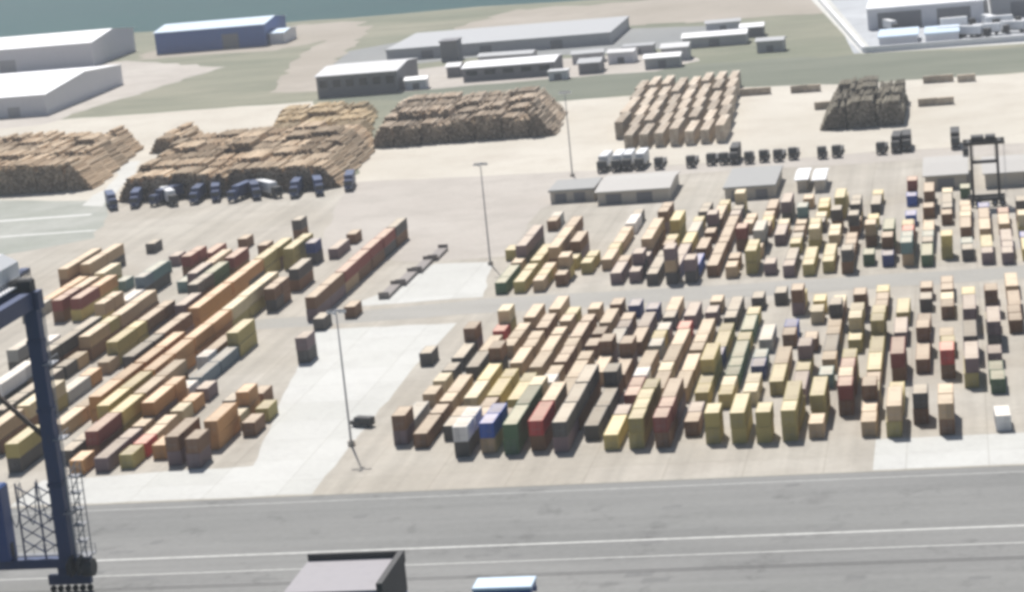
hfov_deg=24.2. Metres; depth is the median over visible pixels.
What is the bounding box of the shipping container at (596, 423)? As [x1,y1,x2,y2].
[584,406,608,440]
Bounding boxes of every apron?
[0,61,222,127]
[831,0,1023,53]
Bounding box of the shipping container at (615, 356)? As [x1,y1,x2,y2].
[600,348,617,362]
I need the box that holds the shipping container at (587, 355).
[576,350,594,363]
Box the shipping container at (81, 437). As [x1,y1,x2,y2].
[72,421,96,450]
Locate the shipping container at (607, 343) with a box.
[599,333,616,354]
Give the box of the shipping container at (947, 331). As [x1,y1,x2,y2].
[940,327,953,341]
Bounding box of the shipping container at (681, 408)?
[677,392,685,425]
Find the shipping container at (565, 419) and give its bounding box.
[552,402,578,437]
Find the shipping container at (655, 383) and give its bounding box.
[642,378,661,401]
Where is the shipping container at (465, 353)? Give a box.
[451,342,476,370]
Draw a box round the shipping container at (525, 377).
[519,372,537,381]
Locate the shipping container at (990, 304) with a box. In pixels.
[985,303,997,308]
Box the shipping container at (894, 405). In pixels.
[886,386,903,421]
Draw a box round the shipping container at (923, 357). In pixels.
[915,342,930,373]
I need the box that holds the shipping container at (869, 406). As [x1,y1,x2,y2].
[861,401,878,417]
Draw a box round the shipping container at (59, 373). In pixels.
[50,368,64,379]
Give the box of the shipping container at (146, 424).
[131,417,155,433]
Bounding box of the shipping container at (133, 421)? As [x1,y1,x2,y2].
[122,411,142,432]
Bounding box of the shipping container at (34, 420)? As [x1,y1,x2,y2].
[27,414,38,426]
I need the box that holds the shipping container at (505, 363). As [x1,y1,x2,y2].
[489,354,508,371]
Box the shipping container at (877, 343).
[869,335,885,363]
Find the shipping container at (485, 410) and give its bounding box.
[482,406,490,416]
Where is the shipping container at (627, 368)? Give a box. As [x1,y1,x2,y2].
[618,358,633,387]
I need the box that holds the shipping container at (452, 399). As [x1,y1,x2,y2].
[439,392,459,414]
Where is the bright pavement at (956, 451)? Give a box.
[873,432,1023,469]
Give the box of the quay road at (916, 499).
[0,465,1023,591]
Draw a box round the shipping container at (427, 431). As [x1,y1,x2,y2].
[413,414,442,448]
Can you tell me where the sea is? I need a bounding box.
[0,0,578,36]
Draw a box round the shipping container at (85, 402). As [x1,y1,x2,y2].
[76,398,90,418]
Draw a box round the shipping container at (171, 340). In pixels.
[155,332,185,351]
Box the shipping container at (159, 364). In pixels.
[143,354,174,376]
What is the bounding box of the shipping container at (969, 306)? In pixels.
[962,294,976,321]
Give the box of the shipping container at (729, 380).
[721,375,738,393]
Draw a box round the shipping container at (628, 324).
[616,320,632,335]
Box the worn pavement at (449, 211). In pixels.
[322,143,1023,261]
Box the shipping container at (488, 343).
[479,335,502,350]
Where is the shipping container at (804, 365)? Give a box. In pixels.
[796,361,811,383]
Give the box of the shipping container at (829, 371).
[819,365,834,388]
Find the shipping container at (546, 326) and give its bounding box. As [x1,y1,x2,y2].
[535,320,552,339]
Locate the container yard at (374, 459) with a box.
[0,143,1023,507]
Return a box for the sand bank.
[138,21,367,59]
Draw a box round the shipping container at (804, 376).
[793,371,810,402]
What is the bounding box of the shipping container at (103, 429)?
[84,412,122,445]
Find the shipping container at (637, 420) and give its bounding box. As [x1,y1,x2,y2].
[628,408,647,433]
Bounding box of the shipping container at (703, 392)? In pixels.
[695,383,712,405]
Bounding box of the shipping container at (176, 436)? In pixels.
[164,417,200,451]
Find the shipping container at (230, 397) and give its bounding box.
[222,392,235,403]
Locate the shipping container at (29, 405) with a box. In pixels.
[17,393,54,418]
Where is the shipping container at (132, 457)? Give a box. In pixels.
[119,444,145,468]
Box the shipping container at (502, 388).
[487,377,512,402]
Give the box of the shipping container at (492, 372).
[477,363,502,388]
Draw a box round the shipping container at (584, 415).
[578,397,590,430]
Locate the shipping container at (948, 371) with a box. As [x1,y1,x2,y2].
[941,364,955,378]
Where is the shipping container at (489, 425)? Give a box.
[479,413,500,437]
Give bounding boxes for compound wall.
[817,0,1023,52]
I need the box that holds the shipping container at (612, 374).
[603,363,622,385]
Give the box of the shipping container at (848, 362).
[840,357,856,379]
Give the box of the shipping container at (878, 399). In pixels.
[868,391,879,411]
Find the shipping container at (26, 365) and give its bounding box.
[14,361,31,379]
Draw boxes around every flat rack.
[378,280,400,298]
[395,268,417,284]
[412,255,432,272]
[427,244,447,260]
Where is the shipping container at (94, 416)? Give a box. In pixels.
[90,410,97,423]
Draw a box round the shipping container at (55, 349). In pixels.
[47,344,61,359]
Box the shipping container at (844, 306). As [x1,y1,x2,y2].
[843,302,845,316]
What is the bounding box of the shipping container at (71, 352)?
[62,345,79,360]
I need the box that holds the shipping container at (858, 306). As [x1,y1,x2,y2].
[850,302,864,322]
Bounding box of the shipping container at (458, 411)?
[451,406,470,415]
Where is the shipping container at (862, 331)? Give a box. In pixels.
[850,323,864,344]
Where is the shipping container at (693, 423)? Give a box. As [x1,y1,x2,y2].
[684,411,702,436]
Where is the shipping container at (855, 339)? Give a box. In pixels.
[848,332,862,352]
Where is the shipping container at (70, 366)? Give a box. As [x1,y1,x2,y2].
[55,359,77,378]
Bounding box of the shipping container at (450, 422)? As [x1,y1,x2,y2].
[443,416,459,440]
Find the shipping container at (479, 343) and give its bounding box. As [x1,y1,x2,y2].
[465,334,483,350]
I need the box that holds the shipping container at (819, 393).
[809,376,828,410]
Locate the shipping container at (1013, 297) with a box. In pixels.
[1006,290,1021,313]
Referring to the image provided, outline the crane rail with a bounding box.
[27,556,1023,591]
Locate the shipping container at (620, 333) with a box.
[613,328,627,355]
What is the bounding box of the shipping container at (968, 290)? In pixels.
[962,286,974,303]
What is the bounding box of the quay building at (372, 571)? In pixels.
[284,550,407,591]
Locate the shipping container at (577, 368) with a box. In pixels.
[566,360,588,377]
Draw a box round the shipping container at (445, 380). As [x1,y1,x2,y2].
[433,372,452,393]
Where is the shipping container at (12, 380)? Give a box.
[0,368,26,396]
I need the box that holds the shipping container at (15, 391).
[0,381,26,404]
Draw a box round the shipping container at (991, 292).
[984,283,997,303]
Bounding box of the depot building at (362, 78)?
[314,58,418,97]
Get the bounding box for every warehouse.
[0,27,135,73]
[0,64,122,118]
[153,15,285,53]
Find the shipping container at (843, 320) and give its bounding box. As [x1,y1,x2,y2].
[830,310,844,329]
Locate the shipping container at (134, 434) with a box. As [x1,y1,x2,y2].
[119,428,142,444]
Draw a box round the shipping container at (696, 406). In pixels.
[687,401,705,423]
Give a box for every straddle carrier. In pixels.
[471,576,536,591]
[962,133,1007,206]
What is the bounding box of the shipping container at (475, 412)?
[460,406,482,430]
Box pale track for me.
[82,161,139,205]
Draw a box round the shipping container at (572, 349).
[559,345,577,365]
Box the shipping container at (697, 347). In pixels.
[689,342,705,355]
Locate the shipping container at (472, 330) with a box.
[463,321,482,341]
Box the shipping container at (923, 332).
[916,319,930,341]
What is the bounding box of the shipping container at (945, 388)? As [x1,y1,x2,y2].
[938,383,953,401]
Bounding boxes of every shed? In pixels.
[403,75,429,89]
[445,62,464,77]
[461,54,562,81]
[476,49,538,59]
[547,68,569,80]
[570,48,605,63]
[576,57,605,74]
[606,47,638,63]
[621,42,655,54]
[681,28,749,47]
[704,18,740,30]
[755,36,786,52]
[794,168,811,191]
[812,168,828,191]
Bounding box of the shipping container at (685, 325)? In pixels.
[677,320,693,337]
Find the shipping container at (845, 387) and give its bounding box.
[837,376,853,400]
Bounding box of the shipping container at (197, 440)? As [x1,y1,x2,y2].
[185,429,210,453]
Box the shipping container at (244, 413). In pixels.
[238,406,249,428]
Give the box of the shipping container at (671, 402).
[658,396,677,420]
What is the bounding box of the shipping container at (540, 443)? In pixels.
[530,417,554,450]
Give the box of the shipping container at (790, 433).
[782,417,799,441]
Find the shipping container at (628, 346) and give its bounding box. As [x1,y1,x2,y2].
[619,335,636,356]
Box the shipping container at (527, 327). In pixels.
[514,322,531,339]
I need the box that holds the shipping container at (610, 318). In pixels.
[599,308,619,332]
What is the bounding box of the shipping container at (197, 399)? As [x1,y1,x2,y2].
[181,392,204,413]
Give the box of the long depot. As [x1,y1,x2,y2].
[385,16,629,59]
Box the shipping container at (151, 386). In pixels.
[133,376,166,398]
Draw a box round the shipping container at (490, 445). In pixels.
[480,429,502,453]
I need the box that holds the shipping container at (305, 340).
[295,330,315,350]
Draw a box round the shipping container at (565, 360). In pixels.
[554,353,571,374]
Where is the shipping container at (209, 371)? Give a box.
[189,361,220,384]
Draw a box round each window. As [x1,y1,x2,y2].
[319,81,327,88]
[332,80,340,87]
[345,79,353,86]
[359,78,367,85]
[372,77,380,84]
[385,76,393,83]
[466,71,476,75]
[484,69,495,74]
[502,68,513,72]
[521,66,531,71]
[539,65,549,69]
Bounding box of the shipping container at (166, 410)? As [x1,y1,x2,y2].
[144,398,177,421]
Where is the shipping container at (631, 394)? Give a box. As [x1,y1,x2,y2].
[624,386,641,406]
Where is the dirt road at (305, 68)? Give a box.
[269,26,372,92]
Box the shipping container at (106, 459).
[94,438,130,472]
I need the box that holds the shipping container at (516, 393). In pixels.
[507,381,530,407]
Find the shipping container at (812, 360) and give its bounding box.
[798,352,813,372]
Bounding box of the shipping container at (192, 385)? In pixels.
[186,380,198,394]
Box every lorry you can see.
[104,189,117,210]
[129,186,143,208]
[148,183,183,205]
[159,186,178,206]
[188,182,206,204]
[211,181,221,202]
[226,179,253,202]
[248,179,261,200]
[256,178,282,198]
[289,176,303,198]
[312,174,323,195]
[343,169,355,191]
[596,150,612,172]
[611,149,625,171]
[622,148,635,170]
[634,147,649,170]
[654,157,666,168]
[686,155,698,167]
[706,152,718,164]
[718,152,729,164]
[729,141,741,164]
[744,151,754,163]
[758,149,769,161]
[773,149,785,161]
[788,147,799,159]
[817,146,826,158]
[831,144,843,156]
[876,141,887,153]
[882,19,899,28]
[891,130,901,152]
[902,129,911,151]
[937,25,972,37]
[940,16,975,24]
[950,126,959,149]
[958,25,991,37]
[973,22,1009,35]
[981,14,999,22]
[985,14,1021,22]
[999,20,1023,32]
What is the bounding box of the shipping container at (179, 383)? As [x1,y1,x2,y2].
[164,376,186,397]
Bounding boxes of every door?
[0,60,16,73]
[7,107,20,117]
[7,351,12,361]
[8,459,14,471]
[9,363,13,370]
[12,350,17,360]
[14,459,20,471]
[70,461,77,473]
[76,461,83,473]
[85,432,92,444]
[91,411,97,422]
[91,432,98,444]
[93,446,99,455]
[97,406,103,418]
[98,363,104,373]
[103,363,109,373]
[103,406,108,415]
[107,342,112,353]
[112,342,117,352]
[120,455,126,467]
[123,357,128,368]
[126,455,133,467]
[128,357,133,364]
[153,446,159,458]
[159,446,165,457]
[165,437,172,449]
[171,437,178,449]
[186,439,192,452]
[187,454,193,466]
[192,439,198,451]
[193,454,200,466]
[197,357,202,368]
[202,357,207,365]
[202,389,207,400]
[205,422,211,434]
[210,422,217,433]
[221,33,239,48]
[227,333,232,344]
[232,333,237,343]
[236,393,242,404]
[242,392,248,404]
[242,423,249,435]
[248,423,254,435]
[296,339,301,349]
[297,351,303,362]
[301,338,306,349]
[303,351,308,361]
[392,416,399,429]
[394,431,400,443]
[398,416,405,428]
[400,431,406,443]
[412,83,419,89]
[414,434,420,447]
[420,434,427,446]
[421,50,432,58]
[423,395,429,403]
[429,394,435,406]
[439,381,445,392]
[453,427,460,440]
[458,358,463,369]
[460,427,466,440]
[464,329,469,340]
[464,398,470,405]
[469,329,475,339]
[470,398,476,406]
[479,45,491,52]
[480,424,486,436]
[481,439,488,451]
[486,424,493,436]
[488,439,494,451]
[489,349,495,360]
[495,348,500,359]
[504,440,511,453]
[508,346,513,357]
[508,400,514,407]
[510,440,517,452]
[516,363,522,374]
[529,421,535,434]
[535,421,542,434]
[536,367,541,375]
[550,40,562,48]
[553,423,559,435]
[554,73,561,79]
[555,193,566,202]
[559,422,566,435]
[574,192,585,201]
[583,65,594,73]
[591,346,597,357]
[600,342,605,353]
[604,372,610,384]
[604,435,611,448]
[605,323,610,332]
[605,341,611,353]
[606,193,621,203]
[610,372,616,384]
[611,435,617,448]
[617,57,623,63]
[620,344,626,355]
[625,396,631,403]
[626,344,631,355]
[629,419,635,432]
[629,434,636,447]
[631,395,636,406]
[635,419,642,431]
[636,191,652,201]
[636,434,643,447]
[653,418,660,431]
[655,433,662,446]
[658,60,665,67]
[660,418,667,430]
[662,433,669,446]
[685,422,691,435]
[691,422,698,434]
[695,393,701,401]
[701,360,707,372]
[702,393,708,405]
[706,429,713,442]
[707,360,713,372]
[709,38,719,46]
[713,429,719,442]
[719,395,725,407]
[725,394,731,407]
[730,318,735,328]
[730,414,737,426]
[737,413,744,426]
[750,392,756,404]
[752,367,757,372]
[755,189,767,198]
[758,366,764,378]
[759,340,765,348]
[765,340,771,351]
[766,46,773,51]
[770,382,776,394]
[776,382,782,394]
[781,411,788,424]
[783,335,788,346]
[783,427,789,440]
[788,411,795,424]
[789,335,794,346]
[789,426,796,439]
[809,424,816,437]
[810,396,817,409]
[811,312,816,323]
[813,339,816,350]
[816,424,822,437]
[817,312,822,322]
[817,396,824,408]
[823,360,828,365]
[829,305,835,316]
[829,359,835,371]
[835,305,841,315]
[839,401,845,414]
[846,401,852,414]
[849,318,855,329]
[849,340,854,348]
[855,318,861,329]
[855,340,860,351]
[862,422,868,435]
[863,386,869,399]
[869,386,875,398]
[869,422,875,435]
[871,321,877,332]
[877,10,921,29]
[877,321,883,332]
[887,407,894,420]
[887,423,893,436]
[894,406,900,419]
[894,422,900,435]
[901,333,906,344]
[913,394,920,407]
[914,410,920,423]
[916,328,922,340]
[916,360,922,372]
[920,394,926,406]
[920,409,927,422]
[923,328,928,339]
[923,360,928,371]
[937,6,970,24]
[937,177,954,189]
[939,404,945,417]
[940,420,946,433]
[941,351,947,363]
[941,365,947,377]
[942,307,947,318]
[946,404,952,417]
[947,307,953,317]
[947,350,953,362]
[947,420,953,433]
[948,365,954,377]
[964,309,969,319]
[965,374,971,386]
[970,309,975,319]
[971,374,977,386]
[986,291,991,302]
[988,322,993,334]
[988,336,994,344]
[989,354,994,360]
[991,290,997,301]
[991,380,997,392]
[994,322,1000,333]
[995,336,1000,344]
[995,353,1000,360]
[996,416,1003,430]
[998,379,1004,392]
[1003,416,1010,429]
[1010,1,1023,16]
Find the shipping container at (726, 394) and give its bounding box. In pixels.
[718,385,735,408]
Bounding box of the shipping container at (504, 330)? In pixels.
[492,324,510,339]
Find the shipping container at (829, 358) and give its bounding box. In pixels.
[822,350,837,372]
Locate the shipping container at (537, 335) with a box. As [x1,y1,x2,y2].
[527,330,545,347]
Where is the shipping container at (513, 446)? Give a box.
[503,424,528,454]
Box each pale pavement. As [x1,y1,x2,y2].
[11,323,455,505]
[361,262,491,305]
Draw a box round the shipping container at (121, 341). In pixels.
[106,328,137,354]
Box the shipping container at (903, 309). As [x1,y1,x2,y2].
[896,298,910,324]
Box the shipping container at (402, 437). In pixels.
[393,421,414,444]
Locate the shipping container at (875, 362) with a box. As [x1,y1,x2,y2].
[867,352,883,376]
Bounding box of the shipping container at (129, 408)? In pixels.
[109,394,144,425]
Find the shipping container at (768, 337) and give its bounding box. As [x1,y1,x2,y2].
[759,324,776,352]
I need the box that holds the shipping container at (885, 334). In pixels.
[872,326,886,346]
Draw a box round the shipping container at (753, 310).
[746,306,761,325]
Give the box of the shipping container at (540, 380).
[529,375,548,396]
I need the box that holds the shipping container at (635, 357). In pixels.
[620,350,637,368]
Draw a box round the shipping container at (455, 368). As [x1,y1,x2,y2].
[442,362,461,382]
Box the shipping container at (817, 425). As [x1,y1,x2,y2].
[808,413,825,438]
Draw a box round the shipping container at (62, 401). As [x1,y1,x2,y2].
[56,393,67,413]
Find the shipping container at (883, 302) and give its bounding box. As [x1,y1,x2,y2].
[875,299,888,318]
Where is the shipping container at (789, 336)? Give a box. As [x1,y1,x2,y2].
[782,327,797,347]
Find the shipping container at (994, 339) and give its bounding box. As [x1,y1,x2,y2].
[986,320,1001,348]
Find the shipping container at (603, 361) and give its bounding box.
[595,355,612,385]
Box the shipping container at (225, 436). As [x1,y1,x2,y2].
[210,416,239,449]
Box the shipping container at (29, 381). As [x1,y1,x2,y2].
[27,377,32,385]
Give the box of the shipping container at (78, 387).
[66,376,91,404]
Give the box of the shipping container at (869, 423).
[861,411,877,436]
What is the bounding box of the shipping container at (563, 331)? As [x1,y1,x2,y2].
[551,326,568,344]
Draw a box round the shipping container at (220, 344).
[205,335,228,354]
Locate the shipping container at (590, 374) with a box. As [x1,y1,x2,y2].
[575,364,599,395]
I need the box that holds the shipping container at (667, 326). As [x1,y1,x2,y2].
[656,322,672,341]
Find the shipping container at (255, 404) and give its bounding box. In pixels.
[238,397,260,413]
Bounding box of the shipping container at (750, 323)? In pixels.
[741,314,758,341]
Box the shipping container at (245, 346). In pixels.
[228,331,257,356]
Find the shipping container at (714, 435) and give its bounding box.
[705,420,723,443]
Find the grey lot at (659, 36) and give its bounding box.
[334,26,705,64]
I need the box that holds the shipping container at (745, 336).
[737,332,752,352]
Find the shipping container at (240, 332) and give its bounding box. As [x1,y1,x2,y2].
[226,319,255,344]
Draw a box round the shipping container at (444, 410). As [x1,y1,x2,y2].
[429,403,450,424]
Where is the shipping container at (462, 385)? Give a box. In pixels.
[447,374,473,404]
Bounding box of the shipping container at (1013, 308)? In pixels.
[1007,304,1020,324]
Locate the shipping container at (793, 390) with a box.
[783,380,802,411]
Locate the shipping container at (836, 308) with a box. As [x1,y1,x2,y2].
[829,297,843,317]
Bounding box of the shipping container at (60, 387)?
[52,380,66,400]
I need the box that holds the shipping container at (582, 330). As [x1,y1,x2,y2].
[569,321,591,348]
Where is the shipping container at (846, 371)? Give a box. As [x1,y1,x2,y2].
[838,366,854,380]
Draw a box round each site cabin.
[643,51,682,69]
[659,41,691,59]
[738,22,765,36]
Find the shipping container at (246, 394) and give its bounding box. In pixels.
[235,383,258,405]
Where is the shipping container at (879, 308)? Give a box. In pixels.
[872,305,886,325]
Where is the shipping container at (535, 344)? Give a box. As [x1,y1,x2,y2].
[522,338,540,358]
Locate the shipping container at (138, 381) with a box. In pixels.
[120,371,152,394]
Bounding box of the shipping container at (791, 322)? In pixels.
[784,319,799,336]
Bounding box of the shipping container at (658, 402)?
[656,393,661,407]
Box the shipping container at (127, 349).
[108,340,137,365]
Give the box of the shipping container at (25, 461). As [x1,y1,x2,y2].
[7,441,43,472]
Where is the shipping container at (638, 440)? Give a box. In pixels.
[628,425,648,448]
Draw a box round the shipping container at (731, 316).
[724,310,739,329]
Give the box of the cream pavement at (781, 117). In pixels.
[355,72,1023,181]
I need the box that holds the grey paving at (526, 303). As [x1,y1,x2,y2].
[255,265,1023,328]
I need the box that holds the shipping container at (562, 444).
[553,419,578,452]
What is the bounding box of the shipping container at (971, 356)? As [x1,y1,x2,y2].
[964,341,979,372]
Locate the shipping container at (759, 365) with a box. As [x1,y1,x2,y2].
[751,357,767,379]
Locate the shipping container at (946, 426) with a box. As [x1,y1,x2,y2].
[939,413,954,434]
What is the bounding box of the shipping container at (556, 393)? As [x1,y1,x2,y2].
[541,381,567,413]
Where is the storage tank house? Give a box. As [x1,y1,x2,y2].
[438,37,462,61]
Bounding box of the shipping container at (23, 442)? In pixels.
[4,425,41,458]
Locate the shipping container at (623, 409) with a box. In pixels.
[613,404,631,426]
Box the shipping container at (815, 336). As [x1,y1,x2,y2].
[804,331,819,351]
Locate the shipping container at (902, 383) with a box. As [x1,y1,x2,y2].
[890,381,904,414]
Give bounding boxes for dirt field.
[454,0,822,29]
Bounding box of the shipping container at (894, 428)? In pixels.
[886,414,902,437]
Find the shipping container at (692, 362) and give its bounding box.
[681,353,700,383]
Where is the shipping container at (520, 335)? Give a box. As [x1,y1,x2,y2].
[508,330,526,346]
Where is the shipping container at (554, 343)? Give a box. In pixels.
[540,335,562,360]
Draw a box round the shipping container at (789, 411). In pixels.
[780,400,798,425]
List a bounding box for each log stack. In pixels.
[0,142,20,148]
[0,146,15,152]
[0,148,36,160]
[0,160,17,195]
[2,132,32,143]
[6,158,46,194]
[13,144,41,151]
[18,136,54,145]
[18,153,56,160]
[26,147,58,156]
[28,130,64,140]
[34,158,72,192]
[35,141,73,148]
[51,138,74,147]
[54,145,88,157]
[55,155,82,161]
[57,131,91,141]
[65,155,104,191]
[74,134,109,146]
[79,155,113,180]
[81,144,120,172]
[90,132,110,135]
[90,139,128,165]
[100,135,136,158]
[106,125,143,151]
[117,172,147,201]
[137,158,161,172]
[140,168,176,200]
[149,133,177,153]
[151,158,188,170]
[156,149,173,158]
[161,152,196,161]
[164,128,180,134]
[167,137,189,149]
[170,166,206,197]
[171,140,207,154]
[172,130,189,142]
[177,122,203,134]
[177,130,197,141]
[179,157,215,168]
[188,149,224,160]
[189,132,221,140]
[191,138,214,142]
[196,166,231,196]
[197,143,227,152]
[206,136,235,145]
[207,159,237,169]
[215,152,244,163]
[217,128,248,138]
[224,137,259,157]
[227,161,264,189]
[232,131,267,144]
[235,151,271,165]
[246,126,274,136]
[249,148,277,156]
[252,141,284,150]
[255,160,289,190]
[260,135,286,142]
[265,155,299,161]
[267,126,295,137]
[272,146,301,160]
[273,114,307,125]
[275,108,309,122]
[275,121,304,128]
[276,103,310,119]
[279,139,309,148]
[283,158,318,190]
[285,129,313,142]
[292,152,327,161]
[293,120,326,130]
[297,142,332,156]
[305,117,339,125]
[306,106,344,119]
[306,135,339,147]
[308,101,346,110]
[308,115,341,119]
[311,125,345,137]
[312,159,344,188]
[320,152,355,173]
[327,145,361,169]
[333,124,352,129]
[333,134,369,163]
[335,119,374,131]
[338,108,377,119]
[338,113,374,124]
[339,128,375,156]
[342,101,378,114]
[349,124,375,148]
[372,121,396,147]
[382,112,400,123]
[390,102,406,112]
[392,119,423,146]
[396,97,409,106]
[397,105,428,121]
[402,100,431,108]
[407,93,437,103]
[420,117,451,144]
[424,104,456,119]
[429,98,459,111]
[432,91,462,103]
[447,113,476,142]
[451,105,481,118]
[455,96,484,110]
[459,91,487,101]
[473,109,505,140]
[477,100,507,112]
[480,94,510,108]
[484,89,511,97]
[501,111,530,138]
[505,102,533,114]
[508,92,536,107]
[510,86,539,97]
[527,107,560,136]
[530,97,563,127]
[533,92,564,121]
[537,87,567,115]
[820,101,846,130]
[823,92,847,121]
[825,89,849,112]
[826,79,851,109]
[846,95,876,128]
[848,88,877,118]
[850,81,876,93]
[851,75,878,92]
[876,95,904,126]
[877,86,906,112]
[879,85,906,110]
[880,78,907,104]
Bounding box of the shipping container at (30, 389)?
[18,377,51,395]
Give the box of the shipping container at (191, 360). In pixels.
[186,352,195,369]
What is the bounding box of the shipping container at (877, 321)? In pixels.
[870,312,884,333]
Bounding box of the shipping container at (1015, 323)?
[1008,312,1022,333]
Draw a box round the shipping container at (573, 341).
[563,337,581,355]
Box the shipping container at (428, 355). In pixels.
[419,345,438,365]
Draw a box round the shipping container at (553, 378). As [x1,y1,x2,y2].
[545,373,559,386]
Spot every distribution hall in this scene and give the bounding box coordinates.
[866,0,983,29]
[989,0,1023,16]
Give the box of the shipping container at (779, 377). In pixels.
[769,363,788,395]
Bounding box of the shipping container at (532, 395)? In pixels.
[515,385,542,414]
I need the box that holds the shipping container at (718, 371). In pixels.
[702,356,722,386]
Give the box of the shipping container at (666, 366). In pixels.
[657,361,675,377]
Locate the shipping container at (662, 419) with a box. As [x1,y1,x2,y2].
[652,407,671,432]
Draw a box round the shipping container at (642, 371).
[633,367,651,378]
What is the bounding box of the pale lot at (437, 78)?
[329,52,699,97]
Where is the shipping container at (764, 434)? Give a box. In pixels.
[756,419,774,442]
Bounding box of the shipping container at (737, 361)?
[728,357,745,375]
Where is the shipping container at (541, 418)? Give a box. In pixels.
[528,401,554,435]
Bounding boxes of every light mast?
[326,308,354,445]
[473,162,492,264]
[559,91,574,176]
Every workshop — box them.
[548,177,602,202]
[594,171,680,204]
[723,165,782,200]
[922,155,968,189]
[981,154,1023,187]
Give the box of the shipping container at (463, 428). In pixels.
[452,417,474,441]
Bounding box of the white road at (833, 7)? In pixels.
[812,0,1023,53]
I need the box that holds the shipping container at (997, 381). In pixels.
[990,369,1005,393]
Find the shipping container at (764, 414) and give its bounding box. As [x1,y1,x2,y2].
[755,402,773,427]
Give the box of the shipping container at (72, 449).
[61,440,85,464]
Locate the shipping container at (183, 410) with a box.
[170,402,193,423]
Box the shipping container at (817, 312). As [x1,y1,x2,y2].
[810,304,824,324]
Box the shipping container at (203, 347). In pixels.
[195,336,214,356]
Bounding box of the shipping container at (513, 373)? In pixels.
[500,368,519,389]
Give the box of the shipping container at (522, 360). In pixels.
[510,347,533,375]
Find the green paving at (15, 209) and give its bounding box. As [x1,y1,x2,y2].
[0,200,107,254]
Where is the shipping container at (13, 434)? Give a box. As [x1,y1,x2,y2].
[0,423,26,454]
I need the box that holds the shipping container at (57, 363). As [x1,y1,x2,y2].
[52,357,61,367]
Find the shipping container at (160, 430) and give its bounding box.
[145,424,168,439]
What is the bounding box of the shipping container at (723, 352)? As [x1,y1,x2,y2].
[721,347,725,367]
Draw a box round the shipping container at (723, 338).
[715,331,732,359]
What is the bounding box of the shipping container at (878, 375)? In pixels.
[867,371,881,392]
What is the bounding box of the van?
[350,415,374,427]
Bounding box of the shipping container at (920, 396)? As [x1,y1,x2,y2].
[912,383,928,408]
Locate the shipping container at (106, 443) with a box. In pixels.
[86,427,122,455]
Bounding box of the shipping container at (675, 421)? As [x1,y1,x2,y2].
[672,414,677,432]
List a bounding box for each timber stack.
[614,112,631,138]
[620,102,636,120]
[624,124,640,148]
[628,97,640,110]
[629,114,645,130]
[630,88,645,101]
[634,105,649,117]
[635,80,649,92]
[639,95,654,107]
[639,123,655,147]
[643,87,658,100]
[644,109,660,129]
[648,76,662,91]
[648,100,664,118]
[654,94,668,108]
[654,122,670,146]
[657,86,671,99]
[659,112,674,125]
[661,75,675,89]
[663,102,678,115]
[667,94,681,106]
[669,118,685,145]
[671,82,685,96]
[673,108,688,127]
[675,77,688,90]
[677,98,691,114]
[681,89,695,105]
[684,120,700,144]
[685,84,698,95]
[688,76,701,89]
[688,106,703,126]
[692,97,706,116]
[695,88,709,106]
[698,83,711,97]
[700,119,715,143]
[701,72,714,87]
[703,109,717,123]
[706,99,720,113]
[709,91,722,103]
[712,79,725,94]
[714,71,727,84]
[715,114,730,142]
[718,104,732,124]
[721,95,734,114]
[723,86,736,105]
[726,78,739,96]
[728,70,740,87]
[739,88,756,95]
[753,87,770,94]
[790,85,807,92]
[803,84,820,91]
[814,101,830,109]
[918,97,936,105]
[923,75,940,83]
[934,96,953,104]
[935,74,953,81]
[957,74,975,81]
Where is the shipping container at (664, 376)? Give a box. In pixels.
[655,370,671,393]
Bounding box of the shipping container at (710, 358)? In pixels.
[700,343,720,373]
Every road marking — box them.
[3,542,1023,579]
[23,471,1023,513]
[96,525,1023,560]
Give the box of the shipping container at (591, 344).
[585,338,600,357]
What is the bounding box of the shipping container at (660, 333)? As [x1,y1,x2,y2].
[651,330,667,347]
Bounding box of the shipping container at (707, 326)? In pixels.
[697,318,715,342]
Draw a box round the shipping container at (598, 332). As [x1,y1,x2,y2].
[591,326,608,337]
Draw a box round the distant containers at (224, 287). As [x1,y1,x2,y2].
[22,176,1023,360]
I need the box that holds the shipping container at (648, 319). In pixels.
[636,312,656,337]
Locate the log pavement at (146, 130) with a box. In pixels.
[0,101,314,202]
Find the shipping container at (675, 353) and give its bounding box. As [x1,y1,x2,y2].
[662,344,683,373]
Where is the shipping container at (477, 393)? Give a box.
[463,380,490,406]
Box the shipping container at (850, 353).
[842,348,857,368]
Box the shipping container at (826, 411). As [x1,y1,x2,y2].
[811,391,830,424]
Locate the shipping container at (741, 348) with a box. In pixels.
[731,340,749,368]
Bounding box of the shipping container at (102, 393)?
[88,379,122,409]
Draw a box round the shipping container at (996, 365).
[988,360,1002,382]
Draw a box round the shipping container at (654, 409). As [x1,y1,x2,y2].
[652,404,656,425]
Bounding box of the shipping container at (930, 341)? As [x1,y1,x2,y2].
[917,333,931,354]
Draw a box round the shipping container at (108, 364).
[97,355,119,374]
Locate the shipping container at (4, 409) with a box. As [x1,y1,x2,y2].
[0,401,16,416]
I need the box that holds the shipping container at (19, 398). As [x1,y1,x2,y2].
[7,392,29,405]
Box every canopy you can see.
[878,27,918,45]
[924,24,959,41]
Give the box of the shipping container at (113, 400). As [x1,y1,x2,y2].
[96,388,131,419]
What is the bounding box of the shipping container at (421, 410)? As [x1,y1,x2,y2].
[413,401,429,430]
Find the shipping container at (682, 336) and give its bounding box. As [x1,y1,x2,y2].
[670,328,691,356]
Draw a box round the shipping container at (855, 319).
[848,310,862,330]
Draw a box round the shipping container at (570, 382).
[563,377,577,393]
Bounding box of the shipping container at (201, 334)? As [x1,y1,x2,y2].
[183,323,213,349]
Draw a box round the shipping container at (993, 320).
[986,306,1000,335]
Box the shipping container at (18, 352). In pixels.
[6,337,28,362]
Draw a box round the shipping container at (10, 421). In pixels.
[0,408,24,440]

